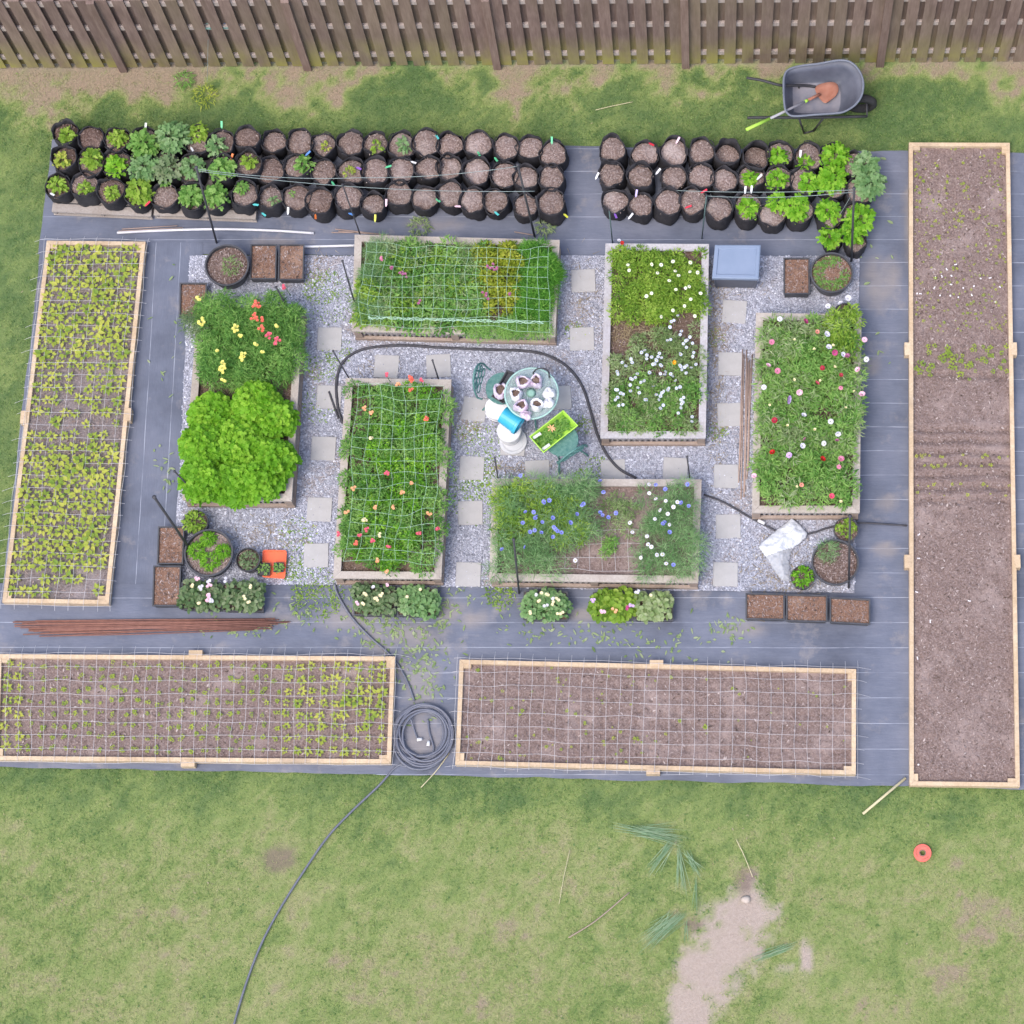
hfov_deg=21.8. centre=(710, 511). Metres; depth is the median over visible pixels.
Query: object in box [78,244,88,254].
young seedling
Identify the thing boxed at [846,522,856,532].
pale sprout
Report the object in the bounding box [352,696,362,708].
young seedling
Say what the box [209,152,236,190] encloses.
grow bag
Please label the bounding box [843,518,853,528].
pale sprout
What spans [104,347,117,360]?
young seedling
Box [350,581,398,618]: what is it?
flowering plant
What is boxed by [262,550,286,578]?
orange tray
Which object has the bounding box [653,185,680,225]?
grow bag
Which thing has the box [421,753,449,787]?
dry stem
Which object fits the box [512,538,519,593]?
garden pole
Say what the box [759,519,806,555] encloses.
plastic sheet
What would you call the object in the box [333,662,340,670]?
young seedling
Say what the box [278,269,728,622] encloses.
weeds
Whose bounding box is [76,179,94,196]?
leafy plant
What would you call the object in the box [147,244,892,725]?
leaf litter
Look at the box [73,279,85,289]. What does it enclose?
young seedling
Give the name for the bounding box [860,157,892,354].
leaf scraps
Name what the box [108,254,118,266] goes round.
young seedling
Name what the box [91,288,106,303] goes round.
young seedling
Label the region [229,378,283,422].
leafy bush
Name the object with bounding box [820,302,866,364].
lime foliage
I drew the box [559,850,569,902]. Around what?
dry stem
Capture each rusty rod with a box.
[13,620,266,622]
[14,618,274,621]
[14,622,252,624]
[14,623,220,626]
[15,618,267,621]
[20,623,269,627]
[22,619,278,623]
[23,628,264,634]
[28,622,274,628]
[28,627,257,631]
[35,619,264,620]
[38,621,266,623]
[39,629,252,636]
[40,625,256,633]
[45,621,249,623]
[46,621,290,629]
[49,625,266,631]
[51,626,272,628]
[68,628,271,631]
[70,628,245,634]
[105,624,277,628]
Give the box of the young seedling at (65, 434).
[60,431,68,439]
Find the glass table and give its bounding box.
[504,367,558,430]
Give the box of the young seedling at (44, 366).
[35,361,46,369]
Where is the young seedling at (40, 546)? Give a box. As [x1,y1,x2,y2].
[33,537,47,550]
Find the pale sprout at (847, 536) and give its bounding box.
[840,528,852,538]
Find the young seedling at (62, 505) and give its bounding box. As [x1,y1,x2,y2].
[56,500,72,512]
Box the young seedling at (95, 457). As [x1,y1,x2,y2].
[88,452,99,461]
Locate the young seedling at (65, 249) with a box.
[56,244,70,257]
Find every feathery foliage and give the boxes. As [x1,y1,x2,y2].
[191,286,311,395]
[331,378,457,580]
[347,229,395,329]
[453,312,554,344]
[507,236,567,338]
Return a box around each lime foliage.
[348,277,382,332]
[350,379,438,573]
[376,245,473,330]
[597,535,619,560]
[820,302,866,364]
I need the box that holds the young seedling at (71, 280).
[65,278,74,286]
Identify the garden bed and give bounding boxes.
[0,650,395,767]
[2,241,146,605]
[455,660,855,775]
[904,142,1020,787]
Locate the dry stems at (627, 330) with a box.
[600,312,689,429]
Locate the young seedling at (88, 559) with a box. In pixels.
[86,549,97,561]
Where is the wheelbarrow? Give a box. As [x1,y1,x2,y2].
[746,59,876,133]
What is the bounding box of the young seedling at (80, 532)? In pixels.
[78,525,90,536]
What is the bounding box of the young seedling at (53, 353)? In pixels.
[47,350,55,358]
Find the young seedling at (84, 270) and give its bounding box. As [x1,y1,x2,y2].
[75,266,88,277]
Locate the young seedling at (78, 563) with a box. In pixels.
[75,559,85,568]
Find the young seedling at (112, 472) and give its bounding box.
[106,466,116,476]
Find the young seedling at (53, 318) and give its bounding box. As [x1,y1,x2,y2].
[50,312,63,324]
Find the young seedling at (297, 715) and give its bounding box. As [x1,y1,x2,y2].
[295,711,303,719]
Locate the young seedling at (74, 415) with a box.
[69,409,79,418]
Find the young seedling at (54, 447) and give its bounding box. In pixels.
[45,444,56,453]
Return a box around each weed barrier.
[0,583,1023,789]
[4,240,202,583]
[38,139,1023,255]
[855,243,1023,587]
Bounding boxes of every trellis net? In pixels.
[0,236,148,610]
[0,644,407,766]
[343,384,443,564]
[358,242,549,331]
[446,652,870,779]
[550,529,641,570]
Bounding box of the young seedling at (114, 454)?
[105,447,120,463]
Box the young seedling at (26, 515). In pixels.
[16,509,30,526]
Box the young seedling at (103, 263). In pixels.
[99,258,107,265]
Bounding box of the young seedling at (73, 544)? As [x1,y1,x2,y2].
[64,537,75,547]
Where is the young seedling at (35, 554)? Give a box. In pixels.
[32,550,42,560]
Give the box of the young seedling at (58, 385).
[51,383,62,392]
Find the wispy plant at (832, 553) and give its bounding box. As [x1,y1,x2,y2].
[815,537,841,565]
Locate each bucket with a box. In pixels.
[485,399,506,421]
[496,423,521,445]
[498,407,524,433]
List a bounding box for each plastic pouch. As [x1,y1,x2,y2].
[493,383,505,399]
[509,387,522,401]
[513,399,528,411]
[515,375,531,388]
[519,411,530,420]
[530,373,541,388]
[530,398,544,411]
[542,387,554,398]
[543,397,554,408]
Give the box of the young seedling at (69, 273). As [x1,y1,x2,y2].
[67,265,76,277]
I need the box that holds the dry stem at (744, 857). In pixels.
[736,839,752,876]
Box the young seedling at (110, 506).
[102,501,112,510]
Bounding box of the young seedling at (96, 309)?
[92,302,104,313]
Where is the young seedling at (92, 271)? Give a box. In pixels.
[86,270,94,278]
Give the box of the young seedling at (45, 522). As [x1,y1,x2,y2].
[38,514,48,525]
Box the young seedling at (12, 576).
[9,573,21,583]
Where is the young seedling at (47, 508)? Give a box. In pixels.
[40,502,50,511]
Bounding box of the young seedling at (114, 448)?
[109,442,118,451]
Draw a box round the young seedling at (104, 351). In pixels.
[96,348,106,359]
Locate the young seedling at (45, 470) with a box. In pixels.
[42,465,55,477]
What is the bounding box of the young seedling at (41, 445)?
[35,442,45,453]
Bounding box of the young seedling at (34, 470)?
[32,462,43,476]
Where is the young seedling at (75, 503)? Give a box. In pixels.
[69,501,79,509]
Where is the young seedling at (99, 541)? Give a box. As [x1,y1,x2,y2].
[94,538,108,550]
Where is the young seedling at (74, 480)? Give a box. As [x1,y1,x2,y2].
[72,478,81,487]
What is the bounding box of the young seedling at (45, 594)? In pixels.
[39,586,50,598]
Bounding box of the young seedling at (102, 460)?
[95,456,105,465]
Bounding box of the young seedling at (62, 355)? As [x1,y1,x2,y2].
[59,347,70,358]
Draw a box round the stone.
[740,896,749,902]
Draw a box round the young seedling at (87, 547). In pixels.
[83,536,94,550]
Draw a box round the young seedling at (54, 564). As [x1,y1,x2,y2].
[51,559,66,573]
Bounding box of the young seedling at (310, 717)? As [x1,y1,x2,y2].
[304,712,312,719]
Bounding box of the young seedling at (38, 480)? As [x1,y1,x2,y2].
[31,477,42,486]
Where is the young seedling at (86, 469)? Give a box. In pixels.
[82,466,96,477]
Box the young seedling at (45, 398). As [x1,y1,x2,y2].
[42,395,50,403]
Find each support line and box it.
[199,169,358,178]
[199,171,532,191]
[359,166,516,177]
[677,190,845,191]
[712,192,850,197]
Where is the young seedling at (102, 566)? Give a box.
[97,560,106,568]
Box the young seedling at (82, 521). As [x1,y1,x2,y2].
[78,511,92,526]
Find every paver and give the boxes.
[303,543,328,567]
[306,497,332,521]
[311,436,336,460]
[316,385,341,408]
[317,327,341,350]
[373,354,399,378]
[426,354,450,377]
[455,562,480,586]
[458,500,482,524]
[459,456,484,480]
[460,396,487,421]
[500,432,525,455]
[525,460,549,478]
[553,385,571,409]
[570,327,593,350]
[571,269,595,292]
[600,459,625,478]
[663,457,687,478]
[713,562,737,586]
[714,464,738,487]
[716,514,740,538]
[717,403,739,426]
[718,352,741,375]
[722,300,746,323]
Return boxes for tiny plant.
[256,562,270,575]
[272,563,284,573]
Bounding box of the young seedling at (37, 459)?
[35,455,44,463]
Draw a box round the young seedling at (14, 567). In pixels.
[10,560,23,571]
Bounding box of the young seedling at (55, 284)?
[50,278,66,291]
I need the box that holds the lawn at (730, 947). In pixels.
[0,57,1023,1023]
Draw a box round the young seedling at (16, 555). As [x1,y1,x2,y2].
[11,546,22,558]
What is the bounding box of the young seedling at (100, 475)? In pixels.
[93,466,108,479]
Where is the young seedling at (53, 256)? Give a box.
[45,253,60,266]
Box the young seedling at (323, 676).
[320,674,329,681]
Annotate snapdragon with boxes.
[197,317,205,328]
[218,365,227,375]
[231,324,239,333]
[239,352,246,361]
[250,312,258,323]
[251,300,260,308]
[255,316,263,323]
[257,324,265,333]
[265,332,273,340]
[273,336,281,347]
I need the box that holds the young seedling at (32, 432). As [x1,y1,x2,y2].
[25,430,37,440]
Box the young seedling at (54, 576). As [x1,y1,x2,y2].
[51,575,60,584]
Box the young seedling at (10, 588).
[7,585,18,595]
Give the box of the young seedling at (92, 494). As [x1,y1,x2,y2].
[90,487,101,499]
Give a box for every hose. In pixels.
[233,703,453,1023]
[333,583,414,700]
[335,344,636,478]
[704,494,906,534]
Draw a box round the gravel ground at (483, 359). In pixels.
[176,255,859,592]
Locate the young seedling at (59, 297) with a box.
[57,290,64,299]
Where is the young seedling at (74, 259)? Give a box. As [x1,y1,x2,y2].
[68,257,77,265]
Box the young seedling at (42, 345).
[38,338,46,346]
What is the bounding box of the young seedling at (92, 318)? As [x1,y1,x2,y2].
[87,312,101,324]
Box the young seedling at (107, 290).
[102,288,114,300]
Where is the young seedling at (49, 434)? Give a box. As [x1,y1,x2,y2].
[45,431,57,441]
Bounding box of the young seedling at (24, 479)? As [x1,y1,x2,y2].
[21,476,30,485]
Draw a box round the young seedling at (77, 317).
[71,314,81,325]
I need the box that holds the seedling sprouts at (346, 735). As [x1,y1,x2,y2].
[0,147,1008,762]
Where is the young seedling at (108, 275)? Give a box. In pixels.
[105,268,116,280]
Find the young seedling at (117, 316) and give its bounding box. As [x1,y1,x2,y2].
[109,312,121,323]
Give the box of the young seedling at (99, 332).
[89,324,104,339]
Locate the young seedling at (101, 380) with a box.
[94,373,104,382]
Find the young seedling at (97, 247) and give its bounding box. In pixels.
[85,244,101,260]
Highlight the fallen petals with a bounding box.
[31,264,1000,764]
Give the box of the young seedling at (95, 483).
[92,478,103,487]
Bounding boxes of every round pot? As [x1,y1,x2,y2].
[183,510,208,534]
[184,529,232,576]
[205,244,248,289]
[235,547,260,572]
[791,565,814,589]
[810,252,852,296]
[811,539,858,585]
[833,517,858,541]
[834,303,852,313]
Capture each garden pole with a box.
[152,495,188,546]
[173,470,185,482]
[194,166,217,243]
[275,286,285,303]
[332,350,348,377]
[341,183,360,234]
[341,260,354,301]
[431,359,438,378]
[494,457,498,478]
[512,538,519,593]
[516,163,535,236]
[535,196,540,222]
[608,209,612,242]
[686,455,689,477]
[701,194,707,238]
[848,514,851,588]
[850,187,855,261]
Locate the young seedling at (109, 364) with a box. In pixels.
[106,361,116,369]
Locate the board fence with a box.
[0,0,1023,72]
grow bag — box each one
[45,172,73,203]
[50,143,80,179]
[51,118,81,153]
[70,170,100,206]
[77,126,106,154]
[78,146,105,179]
[95,177,127,210]
[101,146,130,183]
[103,127,133,156]
[124,183,151,213]
[129,126,159,157]
[130,153,156,186]
[151,182,180,213]
[154,150,181,188]
[160,124,186,159]
[177,153,208,185]
[178,182,205,218]
[185,124,211,159]
[200,188,231,215]
[205,128,236,158]
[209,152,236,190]
[230,178,259,215]
[234,124,261,155]
[234,147,262,184]
[257,155,289,191]
[258,183,284,217]
[261,128,288,159]
[281,183,311,217]
[282,153,312,185]
[285,128,314,160]
[304,186,335,222]
[310,131,337,161]
[310,158,338,190]
[334,181,363,219]
[335,156,365,189]
[336,128,364,160]
[359,190,387,221]
[360,155,390,194]
[362,130,389,161]
[384,179,413,214]
[387,129,415,160]
[387,156,416,189]
[410,127,440,159]
[410,185,439,216]
[413,154,442,186]
[435,130,465,159]
[435,152,462,183]
[435,178,463,215]
[458,185,487,220]
[462,129,493,162]
[462,154,491,190]
[482,188,512,219]
[489,160,518,192]
[493,132,519,163]
[511,162,540,196]
[513,192,538,223]
[514,134,542,167]
[535,187,567,225]
[538,138,568,172]
[538,162,565,193]
[598,159,626,191]
[599,132,628,169]
[601,189,629,220]
[626,160,654,196]
[627,192,653,224]
[629,139,658,169]
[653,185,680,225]
[657,135,687,169]
[660,165,686,193]
[678,185,707,222]
[687,136,715,169]
[687,162,714,194]
[704,195,733,230]
[710,164,738,197]
[712,138,740,170]
[734,191,761,230]
[736,163,764,195]
[739,140,770,171]
[757,202,785,233]
[764,164,793,199]
[765,140,795,169]
[786,199,813,231]
[789,165,816,202]
[792,140,821,174]
[814,198,843,229]
[817,172,846,202]
[819,142,846,168]
[823,228,841,252]
[840,201,866,231]
[841,149,866,181]
[843,176,872,204]
[843,235,866,258]
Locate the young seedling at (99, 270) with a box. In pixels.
[93,268,105,280]
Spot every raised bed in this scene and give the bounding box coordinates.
[182,307,306,507]
[333,378,453,585]
[352,235,560,345]
[489,478,701,589]
[600,243,708,445]
[752,313,861,519]
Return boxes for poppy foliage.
[746,311,869,513]
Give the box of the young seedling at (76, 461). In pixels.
[71,453,88,467]
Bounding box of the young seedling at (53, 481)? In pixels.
[47,474,63,491]
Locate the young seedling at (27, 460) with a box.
[22,451,34,465]
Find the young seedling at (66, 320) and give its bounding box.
[58,311,72,324]
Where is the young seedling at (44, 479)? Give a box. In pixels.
[43,475,52,486]
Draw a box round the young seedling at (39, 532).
[37,525,48,535]
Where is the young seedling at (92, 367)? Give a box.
[85,363,94,371]
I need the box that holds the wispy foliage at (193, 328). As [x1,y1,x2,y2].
[177,306,211,342]
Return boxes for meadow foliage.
[603,319,709,439]
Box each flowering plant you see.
[176,576,222,615]
[222,577,265,614]
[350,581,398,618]
[396,583,441,620]
[519,586,572,623]
[586,585,637,623]
[633,589,673,624]
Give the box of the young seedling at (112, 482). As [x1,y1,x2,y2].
[101,475,116,487]
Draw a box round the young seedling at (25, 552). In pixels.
[22,548,31,557]
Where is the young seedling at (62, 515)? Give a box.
[59,512,68,520]
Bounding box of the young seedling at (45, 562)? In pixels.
[43,558,52,568]
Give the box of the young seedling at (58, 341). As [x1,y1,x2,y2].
[56,336,67,347]
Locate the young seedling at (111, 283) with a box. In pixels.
[101,278,114,289]
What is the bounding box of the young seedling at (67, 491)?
[59,488,72,500]
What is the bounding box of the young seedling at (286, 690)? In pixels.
[284,687,292,695]
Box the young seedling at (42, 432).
[38,431,45,439]
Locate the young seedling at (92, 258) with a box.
[87,254,99,266]
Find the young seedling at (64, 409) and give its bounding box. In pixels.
[59,407,70,417]
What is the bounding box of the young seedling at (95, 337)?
[89,335,98,344]
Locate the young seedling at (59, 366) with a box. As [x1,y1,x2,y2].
[55,359,64,368]
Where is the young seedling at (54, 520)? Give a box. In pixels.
[49,512,61,524]
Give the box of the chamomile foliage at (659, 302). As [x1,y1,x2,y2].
[605,243,711,327]
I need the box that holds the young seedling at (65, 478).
[63,476,73,488]
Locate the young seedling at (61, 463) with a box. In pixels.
[52,453,68,466]
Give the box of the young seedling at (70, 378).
[64,371,73,381]
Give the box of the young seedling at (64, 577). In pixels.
[61,571,74,583]
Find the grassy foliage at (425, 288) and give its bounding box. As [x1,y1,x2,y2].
[371,235,485,337]
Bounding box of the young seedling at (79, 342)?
[76,335,88,348]
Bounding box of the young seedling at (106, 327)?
[101,324,110,333]
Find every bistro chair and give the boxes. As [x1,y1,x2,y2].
[472,362,505,410]
[548,429,588,474]
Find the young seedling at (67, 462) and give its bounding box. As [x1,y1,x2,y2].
[64,454,75,465]
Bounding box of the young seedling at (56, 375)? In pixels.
[54,372,61,380]
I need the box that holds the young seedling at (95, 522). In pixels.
[90,513,100,524]
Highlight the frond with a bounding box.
[749,941,796,962]
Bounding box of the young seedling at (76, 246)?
[70,243,80,255]
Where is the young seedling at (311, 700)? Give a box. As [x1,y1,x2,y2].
[306,697,314,706]
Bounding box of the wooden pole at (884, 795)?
[862,777,905,814]
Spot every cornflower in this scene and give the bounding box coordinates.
[476,463,607,587]
[486,474,592,550]
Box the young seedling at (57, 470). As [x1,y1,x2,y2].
[55,467,64,476]
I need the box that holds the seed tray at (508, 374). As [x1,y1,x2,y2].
[491,370,514,403]
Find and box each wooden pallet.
[52,152,159,219]
[154,147,263,222]
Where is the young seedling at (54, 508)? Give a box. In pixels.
[48,497,61,511]
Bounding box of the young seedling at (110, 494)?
[98,488,114,503]
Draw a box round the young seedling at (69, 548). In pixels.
[64,545,79,559]
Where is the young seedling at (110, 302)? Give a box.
[101,300,113,311]
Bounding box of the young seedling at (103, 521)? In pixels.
[98,514,110,525]
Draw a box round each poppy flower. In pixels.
[786,395,791,407]
[786,452,791,462]
[796,389,802,394]
[838,456,843,463]
[845,295,851,300]
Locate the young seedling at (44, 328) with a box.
[38,326,50,337]
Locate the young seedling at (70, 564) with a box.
[63,560,75,571]
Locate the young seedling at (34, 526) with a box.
[25,522,39,534]
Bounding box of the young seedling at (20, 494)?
[17,484,31,500]
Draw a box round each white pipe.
[117,228,313,233]
[304,244,353,247]
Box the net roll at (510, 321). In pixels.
[368,316,543,323]
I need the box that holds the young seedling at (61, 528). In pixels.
[56,525,67,536]
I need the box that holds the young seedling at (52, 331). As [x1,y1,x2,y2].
[49,324,58,335]
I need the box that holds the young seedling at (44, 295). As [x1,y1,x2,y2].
[41,291,53,301]
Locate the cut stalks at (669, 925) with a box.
[634,910,688,952]
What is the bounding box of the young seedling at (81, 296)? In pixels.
[73,292,83,302]
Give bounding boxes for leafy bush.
[177,422,221,463]
[177,459,222,507]
[186,391,233,428]
[213,460,254,511]
[218,414,269,465]
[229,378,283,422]
[239,458,287,505]
[253,438,302,481]
[255,396,300,439]
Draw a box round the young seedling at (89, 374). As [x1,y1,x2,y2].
[86,371,94,380]
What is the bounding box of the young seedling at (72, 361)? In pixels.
[66,358,76,367]
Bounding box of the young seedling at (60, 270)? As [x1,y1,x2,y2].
[55,266,67,279]
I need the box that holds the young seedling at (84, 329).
[79,327,89,335]
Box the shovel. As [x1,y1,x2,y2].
[745,82,838,130]
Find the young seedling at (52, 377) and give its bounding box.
[44,371,55,381]
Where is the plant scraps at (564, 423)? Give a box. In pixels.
[535,415,572,446]
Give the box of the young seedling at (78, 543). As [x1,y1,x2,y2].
[74,535,88,549]
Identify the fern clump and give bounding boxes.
[186,541,205,559]
[199,531,217,547]
[199,551,221,571]
[215,543,230,561]
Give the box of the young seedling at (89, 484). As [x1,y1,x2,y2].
[81,473,96,488]
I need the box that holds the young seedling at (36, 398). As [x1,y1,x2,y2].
[31,395,39,405]
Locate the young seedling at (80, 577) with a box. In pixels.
[73,573,84,584]
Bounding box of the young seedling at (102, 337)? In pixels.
[98,334,108,345]
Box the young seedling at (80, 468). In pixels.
[74,464,85,477]
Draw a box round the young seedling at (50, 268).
[47,266,56,276]
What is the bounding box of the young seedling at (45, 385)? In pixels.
[42,382,52,390]
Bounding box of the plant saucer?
[499,431,526,454]
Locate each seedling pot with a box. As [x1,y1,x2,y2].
[257,563,270,576]
[273,562,283,571]
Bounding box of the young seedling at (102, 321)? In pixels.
[97,311,110,326]
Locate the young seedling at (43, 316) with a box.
[39,314,52,323]
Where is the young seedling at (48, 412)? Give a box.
[43,407,49,415]
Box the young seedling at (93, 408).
[91,405,98,414]
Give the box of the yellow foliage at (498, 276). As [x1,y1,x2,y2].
[470,240,526,319]
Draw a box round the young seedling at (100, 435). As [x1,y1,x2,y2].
[98,430,107,440]
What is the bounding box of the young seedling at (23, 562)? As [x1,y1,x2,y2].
[20,559,30,570]
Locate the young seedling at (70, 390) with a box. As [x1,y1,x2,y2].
[65,383,74,394]
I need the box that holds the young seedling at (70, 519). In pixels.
[67,515,79,523]
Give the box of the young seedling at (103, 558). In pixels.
[98,551,109,562]
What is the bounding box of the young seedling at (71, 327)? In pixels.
[64,324,79,336]
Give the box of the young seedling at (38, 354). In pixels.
[33,347,50,362]
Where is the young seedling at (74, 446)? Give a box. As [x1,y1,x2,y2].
[65,442,78,453]
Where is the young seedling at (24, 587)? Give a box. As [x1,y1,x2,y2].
[17,585,30,596]
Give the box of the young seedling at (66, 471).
[61,463,79,479]
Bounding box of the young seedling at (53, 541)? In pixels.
[45,537,55,545]
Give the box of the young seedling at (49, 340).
[46,335,60,347]
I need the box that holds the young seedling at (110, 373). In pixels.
[105,370,116,379]
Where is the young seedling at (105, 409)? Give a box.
[100,406,112,417]
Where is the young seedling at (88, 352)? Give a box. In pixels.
[86,345,96,357]
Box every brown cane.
[118,227,182,231]
[122,225,176,229]
[335,229,378,233]
[338,231,384,234]
[738,349,742,482]
[739,366,742,469]
[740,354,744,498]
[743,350,746,496]
[744,358,747,491]
[745,363,748,483]
[746,354,752,478]
[747,360,749,474]
[748,368,750,468]
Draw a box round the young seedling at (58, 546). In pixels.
[55,538,67,550]
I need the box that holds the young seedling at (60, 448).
[57,443,66,450]
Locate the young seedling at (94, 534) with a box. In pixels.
[85,523,99,537]
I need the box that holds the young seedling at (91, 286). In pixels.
[84,277,96,289]
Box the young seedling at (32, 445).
[24,441,35,451]
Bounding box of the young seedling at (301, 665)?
[295,664,305,670]
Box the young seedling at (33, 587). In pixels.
[28,584,38,597]
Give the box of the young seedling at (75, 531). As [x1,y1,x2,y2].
[65,525,78,537]
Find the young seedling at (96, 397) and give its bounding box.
[93,395,100,404]
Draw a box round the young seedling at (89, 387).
[83,384,93,393]
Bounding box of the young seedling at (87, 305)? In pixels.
[80,303,93,316]
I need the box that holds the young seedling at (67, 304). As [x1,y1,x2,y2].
[63,301,73,311]
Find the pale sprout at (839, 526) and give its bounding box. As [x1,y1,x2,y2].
[835,522,844,532]
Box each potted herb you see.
[181,509,206,533]
[238,550,260,569]
[790,565,813,589]
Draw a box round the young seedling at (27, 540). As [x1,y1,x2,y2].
[22,536,35,551]
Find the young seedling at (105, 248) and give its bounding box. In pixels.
[99,246,107,253]
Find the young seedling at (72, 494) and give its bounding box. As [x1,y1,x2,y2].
[68,487,83,500]
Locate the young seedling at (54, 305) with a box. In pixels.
[49,303,63,312]
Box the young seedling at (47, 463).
[42,454,54,466]
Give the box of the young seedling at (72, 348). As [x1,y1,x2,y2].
[70,346,79,358]
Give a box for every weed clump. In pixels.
[173,69,195,90]
[191,82,219,109]
[407,216,433,235]
[534,221,555,238]
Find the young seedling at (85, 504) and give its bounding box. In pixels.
[77,500,89,512]
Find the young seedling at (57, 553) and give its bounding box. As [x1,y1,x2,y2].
[56,550,64,557]
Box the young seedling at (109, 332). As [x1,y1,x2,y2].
[106,325,118,337]
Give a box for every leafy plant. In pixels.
[46,175,68,194]
[52,150,71,167]
[58,126,77,143]
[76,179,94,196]
[79,148,102,170]
[103,185,120,201]
[104,154,128,178]
[106,129,128,149]
[125,178,155,207]
[126,127,160,159]
[127,154,158,181]
[152,154,181,183]
[154,120,192,155]
[160,177,170,186]
[178,155,206,180]
[178,184,202,208]
[188,120,208,143]
[202,183,230,210]
[204,134,228,156]
[208,157,237,183]
[233,180,249,195]
[240,154,258,169]
[267,196,280,205]
[293,154,315,174]
[321,140,329,150]
[342,165,355,177]
[370,139,384,154]
[395,135,411,154]
[736,196,760,219]
[741,170,758,187]
[765,168,789,189]
[765,190,787,214]
[767,146,790,167]
[783,192,809,224]
[795,153,814,169]
[798,172,821,195]
[814,197,841,225]
[815,224,842,250]
[816,162,849,196]
[819,140,851,167]
[840,203,876,235]
[840,218,868,246]
[849,150,880,178]
[851,171,887,201]
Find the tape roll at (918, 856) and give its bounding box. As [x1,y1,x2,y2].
[914,844,931,861]
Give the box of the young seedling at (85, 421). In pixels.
[81,418,89,427]
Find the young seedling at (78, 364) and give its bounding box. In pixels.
[75,361,83,369]
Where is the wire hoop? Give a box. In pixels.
[532,367,549,377]
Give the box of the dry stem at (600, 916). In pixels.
[568,892,629,937]
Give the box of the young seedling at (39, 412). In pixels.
[31,406,43,416]
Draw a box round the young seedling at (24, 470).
[22,467,31,476]
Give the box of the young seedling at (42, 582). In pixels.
[38,573,50,585]
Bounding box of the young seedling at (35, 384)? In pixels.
[32,382,43,391]
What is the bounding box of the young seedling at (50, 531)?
[47,526,57,537]
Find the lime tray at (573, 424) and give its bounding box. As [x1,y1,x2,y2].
[529,410,577,452]
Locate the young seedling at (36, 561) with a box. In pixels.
[29,558,44,571]
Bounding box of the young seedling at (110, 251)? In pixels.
[107,248,118,255]
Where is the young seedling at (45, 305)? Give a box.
[40,300,51,314]
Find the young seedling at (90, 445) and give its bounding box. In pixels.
[86,441,97,453]
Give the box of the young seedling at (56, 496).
[53,489,63,499]
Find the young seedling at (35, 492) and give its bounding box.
[31,489,40,498]
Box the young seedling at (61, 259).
[57,258,65,266]
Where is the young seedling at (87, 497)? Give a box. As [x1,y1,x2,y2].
[82,490,91,501]
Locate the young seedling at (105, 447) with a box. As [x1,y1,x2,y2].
[97,441,109,451]
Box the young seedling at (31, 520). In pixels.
[28,512,39,524]
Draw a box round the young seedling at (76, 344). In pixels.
[69,338,78,347]
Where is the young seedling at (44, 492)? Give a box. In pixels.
[40,489,50,501]
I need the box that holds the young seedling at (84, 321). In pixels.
[82,316,90,324]
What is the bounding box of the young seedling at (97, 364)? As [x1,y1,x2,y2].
[96,361,105,369]
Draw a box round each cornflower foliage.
[600,490,640,538]
[627,471,715,586]
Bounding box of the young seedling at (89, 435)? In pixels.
[87,432,97,441]
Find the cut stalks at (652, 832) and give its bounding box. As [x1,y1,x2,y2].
[608,822,704,909]
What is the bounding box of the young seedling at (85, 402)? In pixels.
[82,396,93,406]
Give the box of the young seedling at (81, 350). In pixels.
[75,348,87,361]
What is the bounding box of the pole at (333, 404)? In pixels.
[328,391,338,418]
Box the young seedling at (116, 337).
[105,334,121,348]
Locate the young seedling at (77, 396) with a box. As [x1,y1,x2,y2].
[74,392,84,404]
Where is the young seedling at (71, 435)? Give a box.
[70,428,79,439]
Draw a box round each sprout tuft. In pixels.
[812,263,825,272]
[813,268,823,280]
[815,275,824,285]
[817,258,829,269]
[819,280,831,288]
[824,256,836,266]
[824,280,837,290]
[829,256,841,267]
[832,278,844,289]
[837,276,846,285]
[840,268,850,280]
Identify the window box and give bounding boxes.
[152,565,181,607]
[157,526,184,565]
[179,283,206,320]
[181,582,222,611]
[222,583,263,612]
[250,244,276,282]
[278,244,304,282]
[353,587,394,616]
[397,587,437,617]
[523,591,567,621]
[593,592,633,620]
[634,593,672,621]
[745,593,784,620]
[783,258,809,297]
[785,594,826,622]
[830,597,870,625]
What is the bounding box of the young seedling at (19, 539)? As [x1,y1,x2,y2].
[14,538,23,547]
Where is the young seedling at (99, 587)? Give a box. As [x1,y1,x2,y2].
[92,583,103,595]
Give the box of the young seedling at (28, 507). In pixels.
[24,498,40,512]
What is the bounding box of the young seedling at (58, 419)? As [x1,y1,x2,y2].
[48,415,61,429]
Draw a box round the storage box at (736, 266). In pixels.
[712,245,760,288]
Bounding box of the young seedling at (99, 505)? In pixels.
[88,499,102,512]
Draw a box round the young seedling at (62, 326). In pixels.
[56,323,73,338]
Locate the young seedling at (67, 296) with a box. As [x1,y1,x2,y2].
[63,286,76,299]
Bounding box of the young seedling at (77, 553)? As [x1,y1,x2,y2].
[72,551,83,559]
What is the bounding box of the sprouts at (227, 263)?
[221,255,242,275]
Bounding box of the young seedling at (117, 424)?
[111,419,119,427]
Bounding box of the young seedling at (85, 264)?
[77,258,89,268]
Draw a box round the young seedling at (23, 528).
[17,524,25,533]
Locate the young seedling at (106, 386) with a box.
[101,382,112,395]
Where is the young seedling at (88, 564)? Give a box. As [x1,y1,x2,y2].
[84,561,96,571]
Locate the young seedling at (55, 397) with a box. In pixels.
[50,394,60,405]
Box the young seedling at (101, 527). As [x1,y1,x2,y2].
[98,525,108,533]
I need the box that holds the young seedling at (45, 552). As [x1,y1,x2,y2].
[42,546,55,558]
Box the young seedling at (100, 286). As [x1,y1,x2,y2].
[94,278,104,289]

